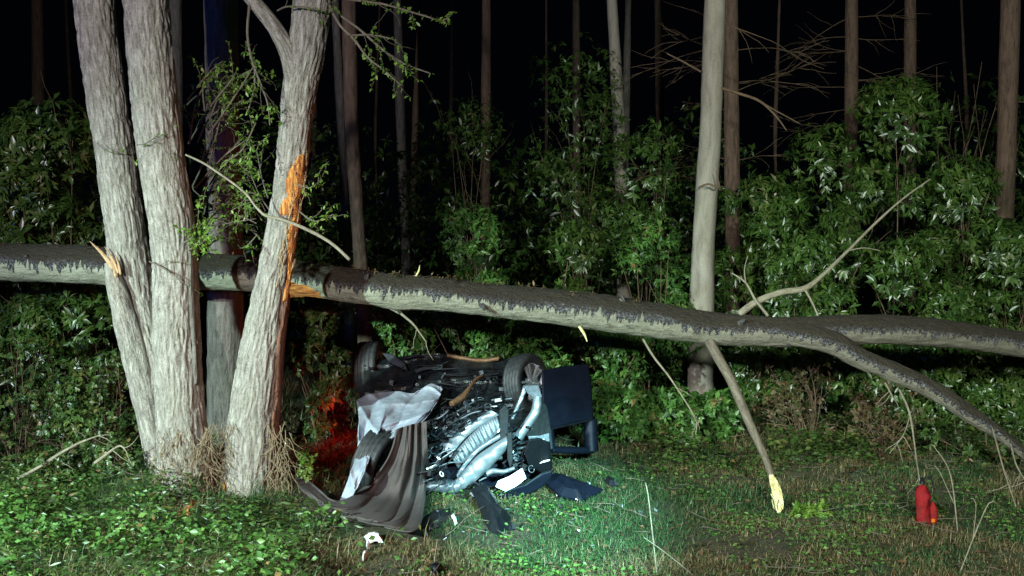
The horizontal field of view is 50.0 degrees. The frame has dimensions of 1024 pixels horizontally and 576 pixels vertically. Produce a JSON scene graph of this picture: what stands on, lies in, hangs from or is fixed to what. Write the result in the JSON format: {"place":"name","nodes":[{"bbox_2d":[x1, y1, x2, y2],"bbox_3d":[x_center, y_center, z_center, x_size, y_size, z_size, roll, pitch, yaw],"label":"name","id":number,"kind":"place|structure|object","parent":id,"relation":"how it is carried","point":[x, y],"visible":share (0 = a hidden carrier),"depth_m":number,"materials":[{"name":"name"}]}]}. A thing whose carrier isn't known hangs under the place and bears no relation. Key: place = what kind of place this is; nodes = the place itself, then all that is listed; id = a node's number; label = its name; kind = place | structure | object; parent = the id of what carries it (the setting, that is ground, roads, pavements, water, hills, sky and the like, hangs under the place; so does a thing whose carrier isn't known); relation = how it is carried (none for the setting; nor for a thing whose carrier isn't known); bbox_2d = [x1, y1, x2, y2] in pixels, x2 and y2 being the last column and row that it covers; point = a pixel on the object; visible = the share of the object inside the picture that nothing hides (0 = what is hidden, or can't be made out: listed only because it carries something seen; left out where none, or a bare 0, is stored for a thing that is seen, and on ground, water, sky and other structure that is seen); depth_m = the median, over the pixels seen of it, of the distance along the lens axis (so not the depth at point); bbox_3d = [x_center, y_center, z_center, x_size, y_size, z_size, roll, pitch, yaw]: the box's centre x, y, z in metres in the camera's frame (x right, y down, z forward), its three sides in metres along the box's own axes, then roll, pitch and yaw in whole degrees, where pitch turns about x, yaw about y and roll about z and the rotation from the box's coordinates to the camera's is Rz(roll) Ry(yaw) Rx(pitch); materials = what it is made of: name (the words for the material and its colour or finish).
{"place":"outdoors","nodes":[
{"label":"outdoors","id":0,"kind":"place"},
{"bbox_2d":[0,435,468,575],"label":"grass","id":1,"kind":"structure","parent":0,"point":[277,499],"depth_m":9.13,"materials":[{"name":"green plant"}]},
{"bbox_2d":[0,246,1023,575],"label":"ground","id":2,"kind":"structure","parent":0,"point":[418,534],"depth_m":10.17,"materials":[{"name":"green plant"}]},
{"bbox_2d":[0,143,23,441],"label":"laurel shrub","id":3,"kind":"object","parent":2,"relation":"on","point":[9,288],"visible":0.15,"depth_m":13.53,"materials":[{"name":"green plant"}]},
{"bbox_2d":[0,317,98,468],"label":"bramble bush","id":4,"kind":"object","parent":2,"relation":"on","point":[23,424],"visible":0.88,"depth_m":11.85,"materials":[{"name":"green plant"}]},
{"bbox_2d":[31,0,70,298],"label":"pine tree","id":5,"kind":"object","parent":2,"relation":"on","point":[37,49],"visible":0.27,"depth_m":24.64,"materials":[{"name":"brown plant"}]},
{"bbox_2d":[0,71,105,413],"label":"laurel shrub","id":6,"kind":"object","parent":2,"relation":"on","point":[36,134],"visible":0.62,"depth_m":12.81,"materials":[{"name":"green plant"}]},
{"bbox_2d":[0,283,131,449],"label":"laurel shrub","id":7,"kind":"object","parent":2,"relation":"on","point":[73,314],"visible":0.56,"depth_m":12.39,"materials":[{"name":"green plant"}]},
{"bbox_2d":[9,407,128,491],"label":"bramble bush","id":8,"kind":"object","parent":2,"relation":"on","point":[83,457],"visible":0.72,"depth_m":10.83,"materials":[{"name":"green plant"}]},
{"bbox_2d":[16,423,110,479],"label":"dead branch","id":9,"kind":"object","parent":8,"relation":"in","point":[50,460],"visible":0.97,"depth_m":10.54,"materials":[{"name":"beige wood"}]},
{"bbox_2d":[65,0,73,220],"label":"pine tree","id":10,"kind":"object","parent":2,"relation":"on","point":[70,92],"visible":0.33,"depth_m":31.12,"materials":[{"name":"brown plant"}]},
{"bbox_2d":[42,347,141,463],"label":"bramble bush","id":11,"kind":"object","parent":2,"relation":"on","point":[92,403],"visible":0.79,"depth_m":11.77,"materials":[{"name":"green plant"}]},
{"bbox_2d":[94,435,138,465],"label":"dead branch","id":12,"kind":"object","parent":2,"relation":"on","point":[105,455],"visible":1,"depth_m":10.30,"materials":[{"name":"beige wood"}]},
{"bbox_2d":[92,437,152,482],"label":"bramble bush","id":13,"kind":"object","parent":2,"relation":"on","point":[100,451],"visible":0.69,"depth_m":10.51,"materials":[{"name":"green plant"}]},
{"bbox_2d":[73,0,202,473],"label":"alder tree","id":14,"kind":"object","parent":2,"relation":"on","point":[128,269],"visible":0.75,"depth_m":10.43,"materials":[{"name":"grey plant"}]},
{"bbox_2d":[0,411,334,523],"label":"ground ivy","id":15,"kind":"object","parent":2,"relation":"on","point":[6,471],"visible":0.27,"depth_m":10.39,"materials":[{"name":"green plant"}]},
{"bbox_2d":[169,0,182,136],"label":"alder tree","id":16,"kind":"object","parent":2,"relation":"on","point":[175,6],"visible":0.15,"depth_m":17.73,"materials":[{"name":"grey plant"}]},
{"bbox_2d":[176,500,196,518],"bbox_3d":[-2.809,1.938,9.597,0.132,0.145,0.240,2,4,31],"label":"wood chip","id":17,"kind":"object","parent":2,"relation":"on","point":[188,506],"visible":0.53,"depth_m":9.54,"materials":[{"name":"wood"}]},
{"bbox_2d":[122,0,308,499],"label":"alder tree","id":18,"kind":"object","parent":2,"relation":"on","point":[183,439],"visible":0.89,"depth_m":10.06,"materials":[{"name":"grey plant"}]},
{"bbox_2d":[203,0,243,455],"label":"alder tree","id":19,"kind":"object","parent":2,"relation":"on","point":[225,318],"visible":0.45,"depth_m":12.14,"materials":[{"name":"grey plant"}]},
{"bbox_2d":[0,461,461,575],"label":"ground herbs","id":20,"kind":"object","parent":2,"relation":"on","point":[20,515],"visible":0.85,"depth_m":8.83,"materials":[{"name":"green plant"}]},
{"bbox_2d":[295,448,319,486],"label":"plant","id":21,"kind":"object","parent":2,"relation":"on","point":[306,473],"visible":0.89,"depth_m":10.39,"materials":[{"name":"green plant"}]},
{"bbox_2d":[308,97,316,298],"bbox_3d":[-5.624,-8.679,30.485,0.351,18.734,0.206,0,3,0],"label":"pine tree","id":22,"kind":"object","parent":2,"relation":"on","point":[313,155],"visible":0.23,"depth_m":30.73,"materials":[{"name":"brown plant"}]},
{"bbox_2d":[283,297,353,441],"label":"leafy bush","id":23,"kind":"object","parent":2,"relation":"on","point":[317,326],"visible":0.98,"depth_m":13.28,"materials":[{"name":"green plant"}]},
{"bbox_2d":[195,0,457,497],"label":"alder tree","id":24,"kind":"object","parent":2,"relation":"on","point":[255,400],"visible":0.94,"depth_m":10.16,"materials":[{"name":"grey plant"}]},
{"bbox_2d":[185,154,350,260],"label":"snapped branch","id":25,"kind":"object","parent":24,"relation":"attached to","point":[341,251],"visible":1,"depth_m":9.93,"materials":[{"name":"wood"}]},
{"bbox_2d":[309,363,354,428],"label":"leafy bush","id":26,"kind":"object","parent":2,"relation":"on","point":[339,413],"visible":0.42,"depth_m":14.19,"materials":[{"name":"green plant"}]},
{"bbox_2d":[332,0,354,365],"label":"alder tree","id":27,"kind":"object","parent":2,"relation":"on","point":[343,180],"visible":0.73,"depth_m":19.85,"materials":[{"name":"grey plant"}]},
{"bbox_2d":[342,0,373,398],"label":"pine tree","id":28,"kind":"object","parent":2,"relation":"on","point":[352,142],"visible":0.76,"depth_m":15.35,"materials":[{"name":"brown plant"}]},
{"bbox_2d":[362,550,369,560],"bbox_3d":[-1.145,2.078,8.558,0.047,0.076,0.158,0,3,8],"label":"white shard","id":29,"kind":"object","parent":2,"relation":"on","point":[366,553],"visible":0.98,"depth_m":8.52,"materials":[{"name":"plastic"}]},
{"bbox_2d":[365,532,383,543],"bbox_3d":[-1.123,2.027,8.961,0.138,0.074,0.297,-1,3,-16],"label":"white shard","id":30,"kind":"object","parent":2,"relation":"on","point":[378,537],"visible":0.91,"depth_m":8.90,"materials":[{"name":"plastic"}]},
{"bbox_2d":[374,0,380,271],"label":"pine tree","id":31,"kind":"object","parent":2,"relation":"on","point":[375,128],"visible":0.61,"depth_m":33.70,"materials":[{"name":"brown plant"}]},
{"bbox_2d":[365,305,439,356],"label":"leafy bush","id":32,"kind":"object","parent":2,"relation":"on","point":[392,334],"visible":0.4,"depth_m":13.76,"materials":[{"name":"green plant"}]},
{"bbox_2d":[393,0,412,325],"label":"alder tree","id":33,"kind":"object","parent":2,"relation":"on","point":[400,135],"visible":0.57,"depth_m":23.77,"materials":[{"name":"grey plant"}]},
{"bbox_2d":[410,0,420,315],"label":"pine tree","id":34,"kind":"object","parent":2,"relation":"on","point":[415,111],"visible":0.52,"depth_m":26.74,"materials":[{"name":"brown plant"}]},
{"bbox_2d":[429,561,442,574],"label":"rubber cap","id":35,"kind":"object","parent":2,"relation":"on","point":[433,565],"visible":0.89,"depth_m":8.18,"materials":[{"name":"black plastic"}]},
{"bbox_2d":[421,508,456,531],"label":"trim panel","id":36,"kind":"structure","parent":2,"relation":"on","point":[439,515],"depth_m":9.75,"materials":[{"name":"black plastic"}]},
{"bbox_2d":[399,0,490,332],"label":"pine tree","id":37,"kind":"object","parent":2,"relation":"on","point":[486,64],"visible":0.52,"depth_m":22.72,"materials":[{"name":"brown plant"}]},
{"bbox_2d":[421,73,514,356],"bbox_3d":[-0.892,-1.141,19.500,1.536,5.409,1.774,-2,4,-34],"label":"laurel shrub","id":38,"kind":"object","parent":2,"relation":"on","point":[480,132],"visible":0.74,"depth_m":19.17,"materials":[{"name":"green plant"}]},
{"bbox_2d":[423,310,522,358],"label":"leafy bush","id":39,"kind":"object","parent":2,"relation":"on","point":[476,331],"visible":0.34,"depth_m":13.70,"materials":[{"name":"green plant"}]},
{"bbox_2d":[438,191,508,348],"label":"young shrub","id":40,"kind":"object","parent":2,"relation":"on","point":[490,230],"visible":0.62,"depth_m":14.17,"materials":[{"name":"green plant"}]},
{"bbox_2d":[350,341,597,502],"bbox_3d":[-0.421,1.373,11.794,2.715,1.474,3.279,0,3,0],"label":"wrecked car","id":41,"kind":"object","parent":2,"relation":"on","point":[495,421],"visible":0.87,"depth_m":11.47,"materials":[{"name":"blue paint"}]},
{"bbox_2d":[295,421,427,531],"bbox_3d":[-1.438,1.669,9.768,1.355,0.759,1.839,0,3,0],"label":"brown blanket","id":42,"kind":"object","parent":41,"relation":"on","point":[393,495],"visible":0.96,"depth_m":10.35,"materials":[{"name":"fabric"}]},
{"bbox_2d":[340,383,442,499],"bbox_3d":[-1.175,1.519,10.983,0.885,0.917,1.521,0,3,0],"label":"grey blanket","id":43,"kind":"object","parent":41,"relation":"on","point":[393,411],"visible":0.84,"depth_m":11.08,"materials":[{"name":"grey fabric"}]},
{"bbox_2d":[224,476,756,559],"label":"car fragments","id":44,"kind":"object","parent":2,"relation":"on","point":[560,506],"visible":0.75,"depth_m":9.73,"materials":[{"name":"black plastic"}]},
{"bbox_2d":[471,483,510,536],"bbox_3d":[-0.126,1.955,9.665,0.269,0.359,0.632,-1,4,-23],"label":"bumper panel","id":45,"kind":"object","parent":2,"relation":"on","point":[495,514],"visible":0.97,"depth_m":9.69,"materials":[{"name":"black plastic"}]},
{"bbox_2d":[0,344,1021,458],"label":"grass","id":46,"kind":"structure","parent":2,"relation":"on","point":[289,383],"depth_m":14.80,"materials":[{"name":"green plant"}]},
{"bbox_2d":[506,521,516,530],"bbox_3d":[-0.022,2.064,9.549,0.090,0.085,0.167,-1,4,-23],"label":"broken cover","id":47,"kind":"object","parent":2,"relation":"on","point":[509,527],"visible":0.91,"depth_m":9.49,"materials":[{"name":"black plastic"}]},
{"bbox_2d":[0,178,1023,512],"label":"fallen tree","id":48,"kind":"object","parent":2,"relation":"on","point":[842,338],"visible":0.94,"depth_m":11.10,"materials":[{"name":"grey wood"}]},
{"bbox_2d":[0,71,1023,363],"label":"undergrowth","id":49,"kind":"object","parent":2,"relation":"on","point":[526,227],"visible":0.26,"depth_m":23.26,"materials":[{"name":"green plant"}]},
{"bbox_2d":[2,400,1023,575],"bbox_3d":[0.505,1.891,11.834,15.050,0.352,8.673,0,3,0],"label":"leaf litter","id":50,"kind":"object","parent":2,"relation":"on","point":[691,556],"visible":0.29,"depth_m":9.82,"materials":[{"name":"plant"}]},
{"bbox_2d":[2,430,1023,575],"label":"twig litter","id":51,"kind":"object","parent":2,"relation":"on","point":[689,511],"visible":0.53,"depth_m":9.79,"materials":[{"name":"brown plant"}]},
{"bbox_2d":[506,320,573,434],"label":"leafy bush","id":52,"kind":"object","parent":2,"relation":"on","point":[536,333],"visible":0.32,"depth_m":13.84,"materials":[{"name":"green plant"}]},
{"bbox_2d":[542,0,547,284],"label":"pine tree","id":53,"kind":"object","parent":2,"relation":"on","point":[546,140],"visible":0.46,"depth_m":33.56,"materials":[{"name":"brown plant"}]},
{"bbox_2d":[539,217,608,391],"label":"laurel shrub","id":54,"kind":"object","parent":2,"relation":"on","point":[569,242],"visible":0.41,"depth_m":14.76,"materials":[{"name":"green plant"}]},
{"bbox_2d":[545,473,602,501],"bbox_3d":[0.575,1.922,10.642,0.464,0.208,0.432,3,5,43],"label":"fender panel","id":55,"kind":"object","parent":2,"relation":"on","point":[562,486],"visible":0.95,"depth_m":10.55,"materials":[{"name":"blue paint"}]},
{"bbox_2d":[572,0,584,358],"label":"pine tree","id":56,"kind":"object","parent":2,"relation":"on","point":[575,32],"visible":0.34,"depth_m":20.74,"materials":[{"name":"brown plant"}]},
{"bbox_2d":[506,31,659,371],"bbox_3d":[1.158,-1.291,18.460,2.544,5.911,2.898,0,3,0],"label":"laurel shrub","id":57,"kind":"object","parent":2,"relation":"on","point":[574,181],"visible":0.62,"depth_m":17.98,"materials":[{"name":"green plant"}]},
{"bbox_2d":[604,476,617,486],"bbox_3d":[0.977,1.911,10.918,0.100,0.082,0.286,-1,3,-9],"label":"trim strip","id":58,"kind":"object","parent":2,"relation":"on","point":[610,481],"depth_m":10.81,"materials":[{"name":"black plastic"}]},
{"bbox_2d":[574,329,651,434],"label":"leafy bush","id":59,"kind":"object","parent":2,"relation":"on","point":[621,347],"visible":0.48,"depth_m":14.15,"materials":[{"name":"green plant"}]},
{"bbox_2d":[607,0,630,366],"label":"beech tree","id":60,"kind":"object","parent":2,"relation":"on","point":[614,46],"visible":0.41,"depth_m":19.25,"materials":[{"name":"grey plant"}]},
{"bbox_2d":[592,382,654,447],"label":"plant","id":61,"kind":"object","parent":2,"relation":"on","point":[626,410],"visible":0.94,"depth_m":12.89,"materials":[{"name":"green plant"}]},
{"bbox_2d":[623,0,630,191],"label":"alder tree","id":62,"kind":"object","parent":2,"relation":"on","point":[627,57],"visible":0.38,"depth_m":24.69,"materials":[{"name":"grey plant"}]},
{"bbox_2d":[595,119,692,387],"bbox_3d":[2.109,-0.492,17.497,1.767,4.356,1.570,-2,4,-25],"label":"laurel shrub","id":63,"kind":"object","parent":2,"relation":"on","point":[655,182],"visible":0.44,"depth_m":17.30,"materials":[{"name":"green plant"}]},
{"bbox_2d":[598,216,702,394],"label":"herb shrub","id":64,"kind":"object","parent":2,"relation":"on","point":[632,255],"visible":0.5,"depth_m":15.29,"materials":[{"name":"green plant"}]},
{"bbox_2d":[645,483,656,574],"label":"dry stalk","id":65,"kind":"object","parent":2,"relation":"on","point":[652,530],"visible":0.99,"depth_m":8.30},
{"bbox_2d":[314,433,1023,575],"bbox_3d":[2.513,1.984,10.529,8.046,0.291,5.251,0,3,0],"label":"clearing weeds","id":66,"kind":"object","parent":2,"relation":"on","point":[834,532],"visible":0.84,"depth_m":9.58,"materials":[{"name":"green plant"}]},
{"bbox_2d":[644,537,693,574],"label":"dry stalk","id":67,"kind":"object","parent":2,"relation":"on","point":[670,556],"visible":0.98,"depth_m":8.25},
{"bbox_2d":[644,381,712,447],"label":"plant","id":68,"kind":"object","parent":2,"relation":"on","point":[671,406],"visible":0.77,"depth_m":12.99,"materials":[{"name":"green plant"}]},
{"bbox_2d":[654,0,703,302],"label":"pine tree","id":69,"kind":"object","parent":2,"relation":"on","point":[659,93],"visible":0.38,"depth_m":23.72,"materials":[{"name":"brown plant"}]},
{"bbox_2d":[628,341,739,394],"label":"leafy bush","id":70,"kind":"object","parent":2,"relation":"on","point":[724,350],"visible":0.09,"depth_m":16.14,"materials":[{"name":"green plant"}]},
{"bbox_2d":[605,0,833,358],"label":"pine tree","id":71,"kind":"object","parent":2,"relation":"on","point":[732,159],"visible":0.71,"depth_m":18.27,"materials":[{"name":"brown plant"}]},
{"bbox_2d":[696,387,744,443],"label":"plant","id":72,"kind":"object","parent":2,"relation":"on","point":[716,409],"visible":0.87,"depth_m":13.01,"materials":[{"name":"green plant"}]},
{"bbox_2d":[667,0,822,394],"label":"beech tree","id":73,"kind":"object","parent":2,"relation":"on","point":[701,371],"visible":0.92,"depth_m":15.32,"materials":[{"name":"grey plant"}]},
{"bbox_2d":[714,168,821,388],"bbox_3d":[3.929,0.008,16.730,2.037,3.671,1.717,0,3,0],"label":"laurel shrub","id":74,"kind":"object","parent":2,"relation":"on","point":[770,222],"visible":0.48,"depth_m":16.50,"materials":[{"name":"green plant"}]},
{"bbox_2d":[724,346,812,430],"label":"leafy bush","id":75,"kind":"object","parent":2,"relation":"on","point":[749,388],"visible":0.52,"depth_m":14.26,"materials":[{"name":"green plant"}]},
{"bbox_2d":[773,0,780,308],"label":"pine tree","id":76,"kind":"object","parent":2,"relation":"on","point":[775,120],"visible":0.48,"depth_m":27.88,"materials":[{"name":"brown plant"}]},
{"bbox_2d":[750,347,845,448],"bbox_3d":[3.430,1.382,13.297,0.999,1.353,1.090,-1,4,-18],"label":"dry brush","id":77,"kind":"object","parent":2,"relation":"on","point":[813,423],"visible":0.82,"depth_m":13.28,"materials":[{"name":"brown plant"}]},
{"bbox_2d":[788,498,833,518],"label":"plant","id":78,"kind":"object","parent":2,"relation":"on","point":[809,511],"visible":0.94,"depth_m":10.04,"materials":[{"name":"green plant"}]},
{"bbox_2d":[618,380,1023,479],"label":"forest weeds","id":79,"kind":"object","parent":2,"relation":"on","point":[819,438],"visible":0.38,"depth_m":12.42,"materials":[{"name":"green plant"}]},
{"bbox_2d":[759,207,891,423],"bbox_3d":[4.128,0.385,14.853,1.558,2.996,1.474,2,4,35],"label":"laurel shrub","id":80,"kind":"object","parent":2,"relation":"on","point":[818,252],"visible":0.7,"depth_m":14.65,"materials":[{"name":"green plant"}]},
{"bbox_2d":[779,119,882,382],"bbox_3d":[4.865,-0.371,17.349,1.786,4.532,1.959,0,3,0],"label":"laurel shrub","id":81,"kind":"object","parent":2,"relation":"on","point":[827,156],"visible":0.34,"depth_m":16.90,"materials":[{"name":"green plant"}]},
{"bbox_2d":[767,0,981,314],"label":"pine tree","id":82,"kind":"object","parent":2,"relation":"on","point":[851,80],"visible":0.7,"depth_m":21.20,"materials":[{"name":"brown plant"}]},
{"bbox_2d":[841,379,940,460],"bbox_3d":[4.380,1.533,12.676,1.055,1.055,0.814,0,3,0],"label":"dry brush","id":83,"kind":"object","parent":2,"relation":"on","point":[881,437],"visible":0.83,"depth_m":12.64,"materials":[{"name":"brown plant"}]},
{"bbox_2d":[838,72,969,395],"bbox_3d":[5.895,-0.663,16.556,2.589,5.154,1.739,-1,4,-20],"label":"laurel shrub","id":84,"kind":"object","parent":2,"relation":"on","point":[943,237],"visible":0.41,"depth_m":16.36,"materials":[{"name":"green plant"}]},
{"bbox_2d":[902,0,916,316],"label":"pine tree","id":85,"kind":"object","parent":2,"relation":"on","point":[910,43],"visible":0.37,"depth_m":22.69,"materials":[{"name":"brown plant"}]},
{"bbox_2d":[849,228,974,425],"bbox_3d":[5.351,0.740,14.540,1.693,3.059,1.433,0,3,0],"label":"laurel shrub","id":86,"kind":"object","parent":2,"relation":"on","point":[896,259],"visible":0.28,"depth_m":14.54,"materials":[{"name":"green plant"}]},
{"bbox_2d":[847,309,982,435],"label":"leafy bush","id":87,"kind":"object","parent":2,"relation":"on","point":[943,369],"visible":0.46,"depth_m":13.87,"materials":[{"name":"green plant"}]},
{"bbox_2d":[904,494,948,521],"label":"plant","id":88,"kind":"object","parent":2,"relation":"on","point":[943,511],"visible":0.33,"depth_m":9.82,"materials":[{"name":"green plant"}]},
{"bbox_2d":[915,475,938,525],"bbox_3d":[3.619,1.862,9.595,0.198,0.461,0.147,0,3,0],"label":"red canister","id":89,"kind":"object","parent":2,"relation":"on","point":[926,511],"visible":0.96,"depth_m":9.56,"materials":[{"name":"paint"}]},
{"bbox_2d":[934,447,958,532],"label":"dry stalk","id":90,"kind":"object","parent":2,"relation":"on","point":[954,502],"visible":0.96,"depth_m":9.39,"materials":[{"name":"beige plant"}]},
{"bbox_2d":[956,0,968,265],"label":"pine tree","id":91,"kind":"object","parent":2,"relation":"on","point":[964,70],"visible":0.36,"depth_m":32.76,"materials":[{"name":"brown plant"}]},
{"bbox_2d":[958,97,970,286],"bbox_3d":[8.277,-0.963,19.939,0.691,5.014,0.116,-2,4,-28],"label":"sapling","id":92,"kind":"object","parent":2,"relation":"on","point":[964,146],"visible":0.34,"depth_m":19.69,"materials":[{"name":"wood"}]},
{"bbox_2d":[950,63,981,265],"bbox_3d":[8.134,-1.269,19.986,0.692,5.563,0.156,2,4,34],"label":"sapling","id":93,"kind":"object","parent":2,"relation":"on","point":[972,118],"visible":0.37,"depth_m":19.75,"materials":[{"name":"wood"}]},
{"bbox_2d":[912,149,1023,396],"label":"laurel shrub","id":94,"kind":"object","parent":2,"relation":"on","point":[972,182],"visible":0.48,"depth_m":15.74,"materials":[{"name":"green plant"}]},
{"bbox_2d":[918,412,1023,468],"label":"dry brush","id":95,"kind":"object","parent":2,"relation":"on","point":[970,451],"visible":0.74,"depth_m":12.01,"materials":[{"name":"green plant"}]},
{"bbox_2d":[951,98,997,272],"bbox_3d":[7.997,-1.114,18.967,0.946,5.507,0.085,2,4,29],"label":"sapling","id":96,"kind":"object","parent":2,"relation":"on","point":[980,156],"visible":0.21,"depth_m":18.83,"materials":[{"name":"wood"}]},
{"bbox_2d":[959,498,995,572],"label":"dry stalk","id":97,"kind":"object","parent":2,"relation":"on","point":[974,534],"visible":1,"depth_m":8.40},
{"bbox_2d":[973,84,985,270],"bbox_3d":[8.607,-1.107,20.185,0.200,5.199,0.509,3,4,41],"label":"sapling","id":98,"kind":"object","parent":2,"relation":"on","point":[979,139],"visible":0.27,"depth_m":19.91,"materials":[{"name":"brown wood"}]},
{"bbox_2d":[962,121,996,262],"bbox_3d":[8.389,-1.152,19.991,1.046,5.332,0.139,0,3,-8],"label":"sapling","id":99,"kind":"object","parent":2,"relation":"on","point":[989,160],"visible":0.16,"depth_m":19.90,"materials":[{"name":"brown wood"}]},
{"bbox_2d":[957,219,1023,394],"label":"laurel shrub","id":100,"kind":"object","parent":2,"relation":"on","point":[988,300],"visible":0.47,"depth_m":15.29,"materials":[{"name":"green plant"}]},
{"bbox_2d":[959,353,1023,437],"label":"leafy bush","id":101,"kind":"object","parent":2,"relation":"on","point":[1008,403],"visible":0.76,"depth_m":13.50,"materials":[{"name":"green plant"}]},
{"bbox_2d":[992,0,1023,325],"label":"pine tree","id":102,"kind":"object","parent":2,"relation":"on","point":[1008,78],"visible":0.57,"depth_m":18.25,"materials":[{"name":"brown plant"}]},
{"bbox_2d":[0,0,1023,246],"label":"sky","id":103,"kind":"structure","parent":0,"point":[517,26],"materials":[{"name":"black"}]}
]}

